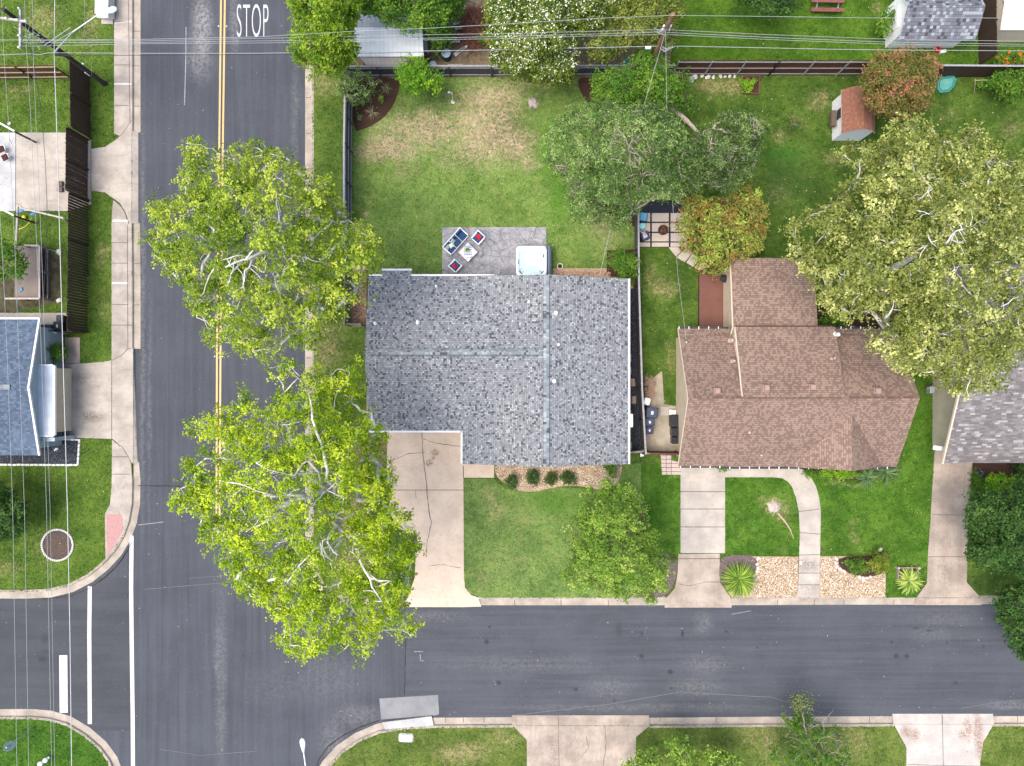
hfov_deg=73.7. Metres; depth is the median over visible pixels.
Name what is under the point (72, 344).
patio slab
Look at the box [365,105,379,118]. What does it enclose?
ornamental grass
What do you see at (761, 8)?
tree
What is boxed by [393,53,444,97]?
tree
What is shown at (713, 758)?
tree
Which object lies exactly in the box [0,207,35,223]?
pergola beam
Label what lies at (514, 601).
joint
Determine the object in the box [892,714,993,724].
driveway ramp
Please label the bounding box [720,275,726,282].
kettle grill
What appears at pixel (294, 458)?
sycamore tree
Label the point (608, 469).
shrub
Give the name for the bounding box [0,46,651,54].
power line
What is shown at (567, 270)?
gravel bed
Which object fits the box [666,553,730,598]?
driveway
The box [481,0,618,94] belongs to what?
magnolia tree
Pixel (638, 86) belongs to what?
hackberry tree
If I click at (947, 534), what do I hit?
driveway
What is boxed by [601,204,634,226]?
mulch bed
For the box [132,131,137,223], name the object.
driveway ramp
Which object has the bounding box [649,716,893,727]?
kerb
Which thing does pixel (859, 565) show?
shrub
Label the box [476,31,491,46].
flower bush
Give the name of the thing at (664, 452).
fence
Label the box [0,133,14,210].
patio slab
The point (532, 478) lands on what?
rose bush
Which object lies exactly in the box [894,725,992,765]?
driveway
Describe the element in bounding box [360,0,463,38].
tree
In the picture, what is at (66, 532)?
edging
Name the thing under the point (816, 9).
picnic table
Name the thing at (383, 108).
mulch bed
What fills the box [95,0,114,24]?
utility cabinet
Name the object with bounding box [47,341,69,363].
bush
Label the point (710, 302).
deck
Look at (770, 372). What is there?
house
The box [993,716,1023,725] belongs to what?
kerb
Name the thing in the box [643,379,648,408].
mulch bed
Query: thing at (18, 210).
swing set
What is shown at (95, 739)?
kerb
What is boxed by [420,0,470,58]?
tree
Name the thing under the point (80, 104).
fence
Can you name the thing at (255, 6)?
road marking
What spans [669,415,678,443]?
storage cabinet
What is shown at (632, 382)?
stepping stone
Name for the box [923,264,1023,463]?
house
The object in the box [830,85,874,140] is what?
shed
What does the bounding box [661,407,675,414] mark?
path
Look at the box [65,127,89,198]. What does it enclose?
gate
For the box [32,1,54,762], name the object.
power line
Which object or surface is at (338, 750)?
kerb
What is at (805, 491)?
path
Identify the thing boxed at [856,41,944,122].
crepe myrtle
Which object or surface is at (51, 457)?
gravel
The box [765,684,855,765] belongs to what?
tree
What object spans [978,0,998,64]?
fence
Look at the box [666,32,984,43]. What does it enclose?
power line
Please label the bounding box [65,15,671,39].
power line
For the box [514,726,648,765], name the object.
driveway
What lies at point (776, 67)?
fence
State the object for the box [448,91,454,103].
bird feeder
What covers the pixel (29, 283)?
play platform
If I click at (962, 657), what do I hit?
side street
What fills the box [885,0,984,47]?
shed
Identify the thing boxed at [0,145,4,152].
patio chair
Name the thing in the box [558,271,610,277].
gravel
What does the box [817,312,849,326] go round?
shrub
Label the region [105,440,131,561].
sidewalk
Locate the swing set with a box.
[15,204,67,245]
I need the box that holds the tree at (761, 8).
[731,0,805,25]
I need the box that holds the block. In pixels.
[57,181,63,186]
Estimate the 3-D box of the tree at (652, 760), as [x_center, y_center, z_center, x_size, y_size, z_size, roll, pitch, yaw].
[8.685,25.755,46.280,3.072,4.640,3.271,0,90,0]
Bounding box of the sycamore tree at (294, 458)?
[164,354,426,668]
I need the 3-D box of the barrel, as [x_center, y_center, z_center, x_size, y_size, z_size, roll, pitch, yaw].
[-4.618,-23.091,48.133,0.657,0.735,0.647,0,90,0]
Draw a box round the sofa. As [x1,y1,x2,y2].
[442,227,468,255]
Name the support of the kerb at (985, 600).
on the side street at (962, 657)
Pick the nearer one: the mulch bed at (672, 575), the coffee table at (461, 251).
the coffee table at (461, 251)
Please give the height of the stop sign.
2.619 m
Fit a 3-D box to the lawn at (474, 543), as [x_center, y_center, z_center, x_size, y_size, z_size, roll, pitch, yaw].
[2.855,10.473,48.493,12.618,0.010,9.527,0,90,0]
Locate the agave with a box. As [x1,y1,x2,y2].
[896,565,924,595]
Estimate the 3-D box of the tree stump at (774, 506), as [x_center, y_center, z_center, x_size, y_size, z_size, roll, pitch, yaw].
[18.616,8.751,48.390,1.057,0.220,1.026,-40,90,0]
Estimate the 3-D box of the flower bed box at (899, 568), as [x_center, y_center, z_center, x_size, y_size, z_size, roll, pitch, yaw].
[28.000,13.442,48.300,1.654,0.400,0.974,0,90,0]
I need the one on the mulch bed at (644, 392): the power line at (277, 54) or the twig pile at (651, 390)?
the twig pile at (651, 390)
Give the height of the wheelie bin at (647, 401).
0.560 m
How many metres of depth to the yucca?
48.32 m
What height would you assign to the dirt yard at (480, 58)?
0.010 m
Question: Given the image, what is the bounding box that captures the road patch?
[379,695,438,718]
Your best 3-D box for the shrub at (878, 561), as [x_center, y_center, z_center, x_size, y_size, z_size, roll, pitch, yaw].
[25.706,12.540,47.881,2.025,1.437,1.859,0,90,0]
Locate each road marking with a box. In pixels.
[59,655,67,712]
[87,536,134,765]
[139,522,747,660]
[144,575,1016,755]
[184,37,185,104]
[216,0,225,514]
[237,4,267,36]
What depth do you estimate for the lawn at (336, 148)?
48.51 m
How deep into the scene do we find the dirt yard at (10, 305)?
48.50 m
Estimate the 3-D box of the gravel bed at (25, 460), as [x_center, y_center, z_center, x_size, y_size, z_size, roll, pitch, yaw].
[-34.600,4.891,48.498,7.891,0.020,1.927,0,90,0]
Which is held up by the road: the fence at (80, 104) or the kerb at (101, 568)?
the kerb at (101, 568)
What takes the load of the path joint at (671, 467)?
on the path at (668, 465)
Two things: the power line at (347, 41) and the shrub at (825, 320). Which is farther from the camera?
the shrub at (825, 320)
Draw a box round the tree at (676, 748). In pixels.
[661,733,701,765]
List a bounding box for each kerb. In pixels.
[0,462,140,598]
[0,709,119,765]
[132,0,140,131]
[132,223,140,348]
[305,7,368,604]
[320,717,512,765]
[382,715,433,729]
[479,597,665,604]
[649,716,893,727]
[731,596,915,604]
[980,596,1019,603]
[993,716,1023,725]
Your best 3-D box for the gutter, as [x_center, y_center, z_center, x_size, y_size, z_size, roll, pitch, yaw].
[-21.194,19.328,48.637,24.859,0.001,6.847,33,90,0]
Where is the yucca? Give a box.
[378,94,384,102]
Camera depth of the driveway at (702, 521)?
48.48 m
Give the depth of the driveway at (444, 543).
48.48 m
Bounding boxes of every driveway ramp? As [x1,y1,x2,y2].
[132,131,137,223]
[133,348,137,463]
[399,599,480,606]
[512,715,648,725]
[665,599,731,607]
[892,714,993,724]
[914,598,980,604]
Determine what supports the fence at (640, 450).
on the lawn at (336, 148)
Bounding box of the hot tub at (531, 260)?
[516,246,546,274]
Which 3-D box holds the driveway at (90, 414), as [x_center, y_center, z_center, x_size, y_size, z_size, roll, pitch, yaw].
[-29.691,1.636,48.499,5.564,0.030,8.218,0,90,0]
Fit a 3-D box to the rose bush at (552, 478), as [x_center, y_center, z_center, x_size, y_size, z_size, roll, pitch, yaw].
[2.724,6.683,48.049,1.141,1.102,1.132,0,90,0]
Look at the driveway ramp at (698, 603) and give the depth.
48.57 m
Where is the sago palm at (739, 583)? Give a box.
[719,560,756,597]
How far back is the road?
48.65 m
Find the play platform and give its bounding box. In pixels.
[5,244,52,300]
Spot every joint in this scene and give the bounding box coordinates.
[15,0,131,457]
[112,21,130,283]
[134,97,1017,722]
[463,466,966,765]
[662,455,680,474]
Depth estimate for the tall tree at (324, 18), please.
40.96 m
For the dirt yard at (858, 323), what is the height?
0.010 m
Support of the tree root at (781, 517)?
on the lawn at (772, 541)
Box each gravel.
[0,441,76,462]
[350,271,366,324]
[496,464,621,490]
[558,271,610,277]
[630,289,640,449]
[728,557,797,597]
[820,556,885,597]
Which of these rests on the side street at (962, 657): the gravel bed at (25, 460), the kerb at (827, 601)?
the kerb at (827, 601)
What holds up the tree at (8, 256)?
on the dirt yard at (10, 305)
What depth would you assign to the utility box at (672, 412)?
48.00 m
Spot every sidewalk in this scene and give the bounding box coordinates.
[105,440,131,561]
[112,200,131,359]
[114,0,131,135]
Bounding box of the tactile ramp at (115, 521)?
[106,514,122,556]
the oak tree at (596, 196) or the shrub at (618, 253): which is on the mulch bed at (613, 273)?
the shrub at (618, 253)
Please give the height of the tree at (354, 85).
3.721 m
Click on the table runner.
(468, 253)
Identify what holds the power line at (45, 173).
attached to the utility pole at (39, 36)
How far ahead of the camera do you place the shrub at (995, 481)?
47.45 m
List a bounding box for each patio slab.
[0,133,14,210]
[0,313,67,333]
[65,337,79,362]
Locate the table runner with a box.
[464,246,471,255]
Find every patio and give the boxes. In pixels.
[442,227,545,274]
[644,371,675,453]
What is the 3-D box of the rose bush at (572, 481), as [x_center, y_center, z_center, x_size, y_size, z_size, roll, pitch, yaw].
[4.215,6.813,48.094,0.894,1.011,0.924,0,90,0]
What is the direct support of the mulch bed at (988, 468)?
on the lawn at (336, 148)
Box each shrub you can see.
[602,464,619,478]
[606,243,641,278]
[667,555,675,563]
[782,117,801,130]
[801,469,822,479]
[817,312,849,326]
[842,555,872,576]
[865,549,892,575]
[874,4,895,38]
[968,467,984,493]
[981,471,1018,493]
[1011,463,1023,484]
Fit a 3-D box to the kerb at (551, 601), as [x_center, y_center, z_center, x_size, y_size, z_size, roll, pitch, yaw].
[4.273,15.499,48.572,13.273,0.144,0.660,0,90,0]
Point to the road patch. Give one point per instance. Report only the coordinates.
(405, 707)
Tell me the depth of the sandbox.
48.35 m
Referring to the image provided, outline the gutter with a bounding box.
[46,543,378,765]
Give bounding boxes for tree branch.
[666,98,700,134]
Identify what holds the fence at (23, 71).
on the lawn at (80, 476)
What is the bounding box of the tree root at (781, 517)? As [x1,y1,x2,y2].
[777,512,793,538]
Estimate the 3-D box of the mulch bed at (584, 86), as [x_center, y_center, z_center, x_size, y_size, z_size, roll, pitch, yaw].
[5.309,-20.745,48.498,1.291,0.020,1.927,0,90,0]
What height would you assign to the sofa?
0.730 m
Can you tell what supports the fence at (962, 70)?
on the lawn at (336, 148)
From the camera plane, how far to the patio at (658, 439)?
48.48 m
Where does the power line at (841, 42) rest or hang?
attached to the utility pole at (661, 39)
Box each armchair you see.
[448,259,462,273]
[471,230,484,244]
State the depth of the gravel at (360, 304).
48.45 m
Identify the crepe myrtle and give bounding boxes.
[670,183,770,279]
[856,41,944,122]
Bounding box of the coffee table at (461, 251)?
[459,243,476,261]
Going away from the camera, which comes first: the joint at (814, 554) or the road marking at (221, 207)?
the joint at (814, 554)
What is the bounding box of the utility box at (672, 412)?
[668,410,676,414]
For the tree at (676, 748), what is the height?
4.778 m
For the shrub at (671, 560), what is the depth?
48.27 m
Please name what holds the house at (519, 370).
on the lawn at (336, 148)
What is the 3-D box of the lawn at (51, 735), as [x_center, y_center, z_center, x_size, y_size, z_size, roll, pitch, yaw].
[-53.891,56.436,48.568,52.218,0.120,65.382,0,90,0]
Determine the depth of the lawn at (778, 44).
48.49 m
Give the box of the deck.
[698,274,722,326]
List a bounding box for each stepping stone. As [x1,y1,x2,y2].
[630,379,634,386]
[632,396,635,403]
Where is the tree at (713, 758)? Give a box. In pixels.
[701,745,743,765]
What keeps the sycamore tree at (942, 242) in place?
on the lawn at (800, 200)
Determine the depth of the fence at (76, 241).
47.33 m
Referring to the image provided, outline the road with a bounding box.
[94,0,405,765]
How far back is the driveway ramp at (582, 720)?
48.57 m
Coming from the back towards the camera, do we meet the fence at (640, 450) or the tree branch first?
the fence at (640, 450)
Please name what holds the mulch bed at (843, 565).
on the lawn at (336, 148)
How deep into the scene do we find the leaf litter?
48.44 m
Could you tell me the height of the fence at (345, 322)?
1.699 m
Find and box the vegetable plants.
[739,77,757,93]
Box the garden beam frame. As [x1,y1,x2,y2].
[47,249,56,298]
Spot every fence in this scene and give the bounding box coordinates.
[0,65,68,79]
[51,331,83,332]
[66,191,89,332]
[69,61,91,138]
[343,85,353,221]
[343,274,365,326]
[347,65,491,77]
[492,64,675,76]
[630,448,643,452]
[633,211,646,454]
[647,450,678,454]
[674,60,886,75]
[932,64,1023,77]
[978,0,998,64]
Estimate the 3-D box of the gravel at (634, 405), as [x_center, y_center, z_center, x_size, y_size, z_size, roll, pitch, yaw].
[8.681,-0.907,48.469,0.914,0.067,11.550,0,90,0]
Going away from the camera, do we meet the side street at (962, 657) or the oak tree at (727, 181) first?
the oak tree at (727, 181)
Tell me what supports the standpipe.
on the lawn at (51, 735)
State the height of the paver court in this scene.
0.020 m
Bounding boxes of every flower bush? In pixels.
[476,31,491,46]
[990,49,1023,64]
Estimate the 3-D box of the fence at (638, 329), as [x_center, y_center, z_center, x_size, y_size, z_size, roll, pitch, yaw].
[8.859,-3.434,47.706,0.293,1.588,16.794,-2,90,0]
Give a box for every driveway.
[16,121,131,224]
[62,348,132,462]
[387,433,480,598]
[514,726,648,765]
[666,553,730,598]
[681,468,724,552]
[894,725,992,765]
[917,450,980,597]
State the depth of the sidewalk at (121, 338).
48.49 m
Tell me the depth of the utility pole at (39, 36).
41.40 m
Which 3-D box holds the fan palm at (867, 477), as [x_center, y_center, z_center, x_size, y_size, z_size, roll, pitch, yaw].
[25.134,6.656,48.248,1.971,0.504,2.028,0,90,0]
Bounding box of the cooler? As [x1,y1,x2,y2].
[639,212,647,222]
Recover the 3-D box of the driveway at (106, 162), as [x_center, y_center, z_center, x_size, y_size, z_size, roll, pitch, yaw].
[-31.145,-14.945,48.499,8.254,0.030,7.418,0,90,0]
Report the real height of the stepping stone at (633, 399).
0.050 m
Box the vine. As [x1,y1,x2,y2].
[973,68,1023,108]
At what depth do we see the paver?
48.45 m
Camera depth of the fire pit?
48.18 m
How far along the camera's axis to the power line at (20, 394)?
39.29 m
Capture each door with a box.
[57,368,71,431]
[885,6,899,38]
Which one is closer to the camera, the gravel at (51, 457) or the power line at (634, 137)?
the power line at (634, 137)
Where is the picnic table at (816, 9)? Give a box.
[811,0,844,11]
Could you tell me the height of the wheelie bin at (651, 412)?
1.068 m
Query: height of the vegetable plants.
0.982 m
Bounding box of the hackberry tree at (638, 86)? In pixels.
[588,47,695,113]
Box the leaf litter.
[3,3,1016,765]
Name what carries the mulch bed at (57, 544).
on the lawn at (80, 476)
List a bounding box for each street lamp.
[45,6,116,51]
[300,738,305,765]
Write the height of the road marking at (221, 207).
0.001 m
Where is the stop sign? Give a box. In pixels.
[3,728,33,750]
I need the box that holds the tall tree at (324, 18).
[283,0,366,81]
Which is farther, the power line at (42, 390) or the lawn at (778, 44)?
the lawn at (778, 44)
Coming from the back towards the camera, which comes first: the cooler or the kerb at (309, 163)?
the kerb at (309, 163)
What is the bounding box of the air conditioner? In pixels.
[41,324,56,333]
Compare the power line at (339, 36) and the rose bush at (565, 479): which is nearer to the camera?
the power line at (339, 36)
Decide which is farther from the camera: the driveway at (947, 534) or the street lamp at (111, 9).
the driveway at (947, 534)
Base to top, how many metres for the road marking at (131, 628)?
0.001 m
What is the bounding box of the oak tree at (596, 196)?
[539,93,699,231]
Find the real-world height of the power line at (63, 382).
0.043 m
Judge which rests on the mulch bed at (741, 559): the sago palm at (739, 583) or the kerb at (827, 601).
the sago palm at (739, 583)
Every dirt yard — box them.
[0,246,60,312]
[353,0,493,76]
[494,30,670,76]
[817,307,900,328]
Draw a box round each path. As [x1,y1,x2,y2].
[463,464,493,477]
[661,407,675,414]
[661,455,680,474]
[725,466,820,597]
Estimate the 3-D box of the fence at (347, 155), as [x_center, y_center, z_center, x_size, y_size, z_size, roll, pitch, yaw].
[-11.374,-15.836,47.431,0.216,2.138,8.926,0,90,0]
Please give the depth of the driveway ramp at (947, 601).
48.57 m
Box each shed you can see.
[354,15,428,71]
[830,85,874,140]
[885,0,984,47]
[996,0,1023,41]
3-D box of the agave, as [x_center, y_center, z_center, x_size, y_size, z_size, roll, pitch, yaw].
[28.150,13.990,48.309,2.203,0.381,2.198,0,90,0]
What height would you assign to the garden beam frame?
0.180 m
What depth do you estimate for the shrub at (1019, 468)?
47.49 m
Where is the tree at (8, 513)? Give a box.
[0,479,29,545]
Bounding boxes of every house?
[0,317,61,455]
[365,269,632,466]
[676,258,919,470]
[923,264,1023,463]
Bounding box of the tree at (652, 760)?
[620,744,662,765]
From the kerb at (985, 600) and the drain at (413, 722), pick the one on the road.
the drain at (413, 722)
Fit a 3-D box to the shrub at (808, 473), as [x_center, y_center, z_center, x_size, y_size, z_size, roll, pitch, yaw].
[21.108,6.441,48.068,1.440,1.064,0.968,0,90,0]
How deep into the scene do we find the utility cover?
48.43 m
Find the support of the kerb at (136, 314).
on the road
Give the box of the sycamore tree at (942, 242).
[778,111,1023,401]
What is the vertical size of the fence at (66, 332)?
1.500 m
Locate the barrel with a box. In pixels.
[441,48,450,61]
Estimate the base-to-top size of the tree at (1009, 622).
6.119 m
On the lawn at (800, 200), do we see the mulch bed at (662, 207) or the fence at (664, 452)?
the mulch bed at (662, 207)
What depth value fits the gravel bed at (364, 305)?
48.49 m
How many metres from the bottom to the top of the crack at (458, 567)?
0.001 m
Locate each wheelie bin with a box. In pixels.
[53,321,69,330]
[56,315,68,322]
[644,397,650,405]
[645,407,658,418]
[645,418,654,425]
[645,426,652,433]
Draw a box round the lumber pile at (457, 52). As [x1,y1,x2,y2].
[451,0,467,55]
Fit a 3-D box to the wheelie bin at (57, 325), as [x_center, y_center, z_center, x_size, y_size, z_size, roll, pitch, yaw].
[-31.600,-3.964,47.965,0.610,1.068,0.680,-6,90,0]
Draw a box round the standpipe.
[37,756,50,765]
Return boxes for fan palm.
[856,469,878,490]
[873,463,899,486]
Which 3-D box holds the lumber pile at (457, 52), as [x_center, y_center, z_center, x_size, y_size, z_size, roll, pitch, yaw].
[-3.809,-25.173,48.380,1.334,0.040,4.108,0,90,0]
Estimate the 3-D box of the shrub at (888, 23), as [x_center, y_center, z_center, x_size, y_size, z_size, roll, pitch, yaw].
[25.796,-24.905,47.589,1.442,2.022,2.328,25,90,0]
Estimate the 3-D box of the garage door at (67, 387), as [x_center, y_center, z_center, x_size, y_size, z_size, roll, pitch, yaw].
[-31.303,1.176,47.450,0.060,2.100,4.406,0,90,0]
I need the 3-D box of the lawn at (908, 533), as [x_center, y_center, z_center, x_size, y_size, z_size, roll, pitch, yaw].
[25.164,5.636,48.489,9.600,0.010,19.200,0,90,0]
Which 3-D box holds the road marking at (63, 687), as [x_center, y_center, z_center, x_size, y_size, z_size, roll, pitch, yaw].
[-31.945,21.436,48.636,0.618,0.001,4.114,0,90,0]
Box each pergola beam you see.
[0,123,36,142]
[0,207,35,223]
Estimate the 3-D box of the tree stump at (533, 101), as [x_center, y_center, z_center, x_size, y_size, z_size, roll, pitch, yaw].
[1.562,-19.921,48.390,0.826,0.220,0.916,0,90,0]
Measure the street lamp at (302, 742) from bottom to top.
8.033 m
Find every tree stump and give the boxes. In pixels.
[528,96,539,107]
[767,500,780,515]
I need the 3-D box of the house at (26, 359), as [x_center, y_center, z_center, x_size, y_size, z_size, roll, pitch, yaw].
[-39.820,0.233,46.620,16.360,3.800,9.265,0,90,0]
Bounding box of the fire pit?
[658,225,667,234]
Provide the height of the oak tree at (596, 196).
10.580 m
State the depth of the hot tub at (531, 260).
47.72 m
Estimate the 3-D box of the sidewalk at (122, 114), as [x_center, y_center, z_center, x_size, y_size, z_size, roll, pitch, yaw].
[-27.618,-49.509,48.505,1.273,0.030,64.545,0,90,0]
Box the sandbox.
[936,76,956,93]
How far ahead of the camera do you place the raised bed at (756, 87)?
48.32 m
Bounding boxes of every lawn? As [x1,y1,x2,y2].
[0,0,132,589]
[0,719,107,765]
[314,0,1023,597]
[332,725,1023,765]
[350,77,670,326]
[463,463,640,597]
[639,77,1023,405]
[641,0,1023,74]
[641,463,680,560]
[725,477,799,555]
[802,333,933,597]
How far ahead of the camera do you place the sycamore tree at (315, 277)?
36.08 m
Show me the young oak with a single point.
(614, 575)
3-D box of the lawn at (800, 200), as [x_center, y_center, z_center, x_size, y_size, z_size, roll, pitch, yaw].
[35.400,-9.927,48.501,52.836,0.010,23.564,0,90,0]
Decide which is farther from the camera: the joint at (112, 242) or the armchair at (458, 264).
the joint at (112, 242)
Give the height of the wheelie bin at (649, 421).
0.968 m
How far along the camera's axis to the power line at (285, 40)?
40.59 m
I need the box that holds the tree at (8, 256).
[0,236,31,283]
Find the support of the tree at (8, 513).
on the lawn at (80, 476)
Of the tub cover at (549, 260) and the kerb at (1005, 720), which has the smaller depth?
the tub cover at (549, 260)
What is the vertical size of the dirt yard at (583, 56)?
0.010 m
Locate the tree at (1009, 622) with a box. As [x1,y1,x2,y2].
[989,578,1023,662]
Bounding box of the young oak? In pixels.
[559,475,674,605]
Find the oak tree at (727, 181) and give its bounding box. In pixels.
[678,106,771,196]
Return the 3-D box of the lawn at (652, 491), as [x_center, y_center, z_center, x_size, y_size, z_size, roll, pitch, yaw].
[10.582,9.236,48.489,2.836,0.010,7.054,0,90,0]
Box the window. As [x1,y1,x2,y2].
[837,108,840,119]
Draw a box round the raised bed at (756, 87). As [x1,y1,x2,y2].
[740,76,759,94]
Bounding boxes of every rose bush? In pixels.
[503,474,517,490]
[525,469,540,486]
[543,471,557,486]
[559,469,574,485]
[568,475,576,485]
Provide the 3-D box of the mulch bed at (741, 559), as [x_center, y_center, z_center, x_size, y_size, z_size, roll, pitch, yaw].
[16.082,13.396,48.480,2.709,0.020,2.391,0,90,0]
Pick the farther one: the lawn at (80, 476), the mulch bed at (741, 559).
the lawn at (80, 476)
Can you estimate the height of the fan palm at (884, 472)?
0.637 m
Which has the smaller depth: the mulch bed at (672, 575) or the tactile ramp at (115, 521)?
the mulch bed at (672, 575)
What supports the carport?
on the driveway at (90, 414)
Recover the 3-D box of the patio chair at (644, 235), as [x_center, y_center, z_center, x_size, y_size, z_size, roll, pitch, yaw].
[9.295,-10.461,48.038,0.692,0.675,0.856,-17,90,0]
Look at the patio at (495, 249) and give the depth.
48.45 m
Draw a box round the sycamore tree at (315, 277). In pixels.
[135,135,386,365]
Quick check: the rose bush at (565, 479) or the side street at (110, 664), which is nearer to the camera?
the rose bush at (565, 479)
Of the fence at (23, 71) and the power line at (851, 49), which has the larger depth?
the fence at (23, 71)
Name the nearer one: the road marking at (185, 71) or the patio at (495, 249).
the patio at (495, 249)
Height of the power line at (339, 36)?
0.021 m
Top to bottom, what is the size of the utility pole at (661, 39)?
9.600 m
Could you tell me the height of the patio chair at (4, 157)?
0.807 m
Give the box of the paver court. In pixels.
[640,213,688,246]
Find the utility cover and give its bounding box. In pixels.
[398,733,413,741]
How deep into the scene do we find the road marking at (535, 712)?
48.63 m
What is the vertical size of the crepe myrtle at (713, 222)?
6.349 m
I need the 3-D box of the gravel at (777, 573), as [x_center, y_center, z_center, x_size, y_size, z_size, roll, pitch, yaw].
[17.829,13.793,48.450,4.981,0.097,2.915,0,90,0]
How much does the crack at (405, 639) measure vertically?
0.001 m
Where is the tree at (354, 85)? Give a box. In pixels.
[333,65,381,109]
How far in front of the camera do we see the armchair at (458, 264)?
48.01 m
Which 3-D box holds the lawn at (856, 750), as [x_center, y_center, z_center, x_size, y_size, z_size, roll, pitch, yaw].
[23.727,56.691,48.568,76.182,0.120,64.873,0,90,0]
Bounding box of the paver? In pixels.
[640,213,705,269]
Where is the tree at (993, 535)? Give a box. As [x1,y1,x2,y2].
[962,474,1023,581]
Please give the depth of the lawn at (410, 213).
48.50 m
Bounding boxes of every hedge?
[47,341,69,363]
[819,469,858,481]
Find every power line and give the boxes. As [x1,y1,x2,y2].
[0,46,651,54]
[0,219,16,755]
[1,0,28,765]
[17,48,644,55]
[23,29,661,40]
[23,32,648,42]
[24,0,51,765]
[28,41,46,319]
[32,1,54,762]
[52,34,662,45]
[54,0,71,765]
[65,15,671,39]
[83,0,84,66]
[599,31,665,275]
[664,46,1014,50]
[665,32,685,334]
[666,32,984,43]
[666,34,983,45]
[672,15,855,17]
[679,30,988,40]
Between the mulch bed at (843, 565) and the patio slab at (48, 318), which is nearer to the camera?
the mulch bed at (843, 565)
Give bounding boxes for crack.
[138,485,405,693]
[394,439,703,765]
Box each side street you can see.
[0,577,129,730]
[405,598,1023,718]
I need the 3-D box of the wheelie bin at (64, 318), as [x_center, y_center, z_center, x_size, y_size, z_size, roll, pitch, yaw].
[-31.491,-4.473,48.020,0.560,0.959,0.560,0,90,0]
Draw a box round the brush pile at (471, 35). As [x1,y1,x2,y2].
[453,1,490,57]
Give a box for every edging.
[0,439,80,465]
[41,528,73,561]
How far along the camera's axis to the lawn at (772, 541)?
48.48 m
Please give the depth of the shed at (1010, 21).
46.35 m
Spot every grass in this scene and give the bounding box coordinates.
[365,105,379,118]
[382,82,393,93]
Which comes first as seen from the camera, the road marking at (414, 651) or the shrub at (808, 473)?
the shrub at (808, 473)
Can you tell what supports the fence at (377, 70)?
on the dirt yard at (480, 58)
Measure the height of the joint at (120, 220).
0.001 m
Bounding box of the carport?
[38,364,74,440]
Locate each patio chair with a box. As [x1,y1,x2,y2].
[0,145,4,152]
[1,153,8,160]
[640,230,649,241]
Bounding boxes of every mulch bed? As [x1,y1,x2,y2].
[43,530,71,559]
[352,77,399,130]
[578,77,595,103]
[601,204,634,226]
[607,249,634,278]
[640,200,683,212]
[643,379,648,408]
[653,554,676,596]
[719,555,756,586]
[804,468,899,480]
[838,556,884,576]
[971,463,1023,508]
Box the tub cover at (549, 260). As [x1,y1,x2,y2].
[547,243,550,274]
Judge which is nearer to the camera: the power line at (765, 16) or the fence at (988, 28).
the power line at (765, 16)
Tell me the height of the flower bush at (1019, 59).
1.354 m
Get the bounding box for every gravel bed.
[0,438,79,463]
[351,266,366,324]
[553,268,609,277]
[630,289,640,449]
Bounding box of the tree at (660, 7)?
[584,0,687,65]
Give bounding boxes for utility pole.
[0,7,106,85]
[644,12,674,83]
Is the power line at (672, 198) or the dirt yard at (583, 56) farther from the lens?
the dirt yard at (583, 56)
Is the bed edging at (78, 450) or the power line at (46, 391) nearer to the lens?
the power line at (46, 391)
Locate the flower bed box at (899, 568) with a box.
[895,565,920,579]
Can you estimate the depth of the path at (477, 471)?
48.48 m
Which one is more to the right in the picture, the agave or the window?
the agave
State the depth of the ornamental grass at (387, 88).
48.30 m
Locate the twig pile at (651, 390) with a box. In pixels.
[643,375,658,400]
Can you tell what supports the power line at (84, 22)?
attached to the utility pole at (39, 36)
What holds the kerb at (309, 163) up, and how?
on the road
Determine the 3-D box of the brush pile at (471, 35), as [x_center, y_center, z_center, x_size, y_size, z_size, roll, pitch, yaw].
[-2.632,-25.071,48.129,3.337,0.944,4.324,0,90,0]
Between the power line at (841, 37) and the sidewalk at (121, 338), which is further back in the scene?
the sidewalk at (121, 338)

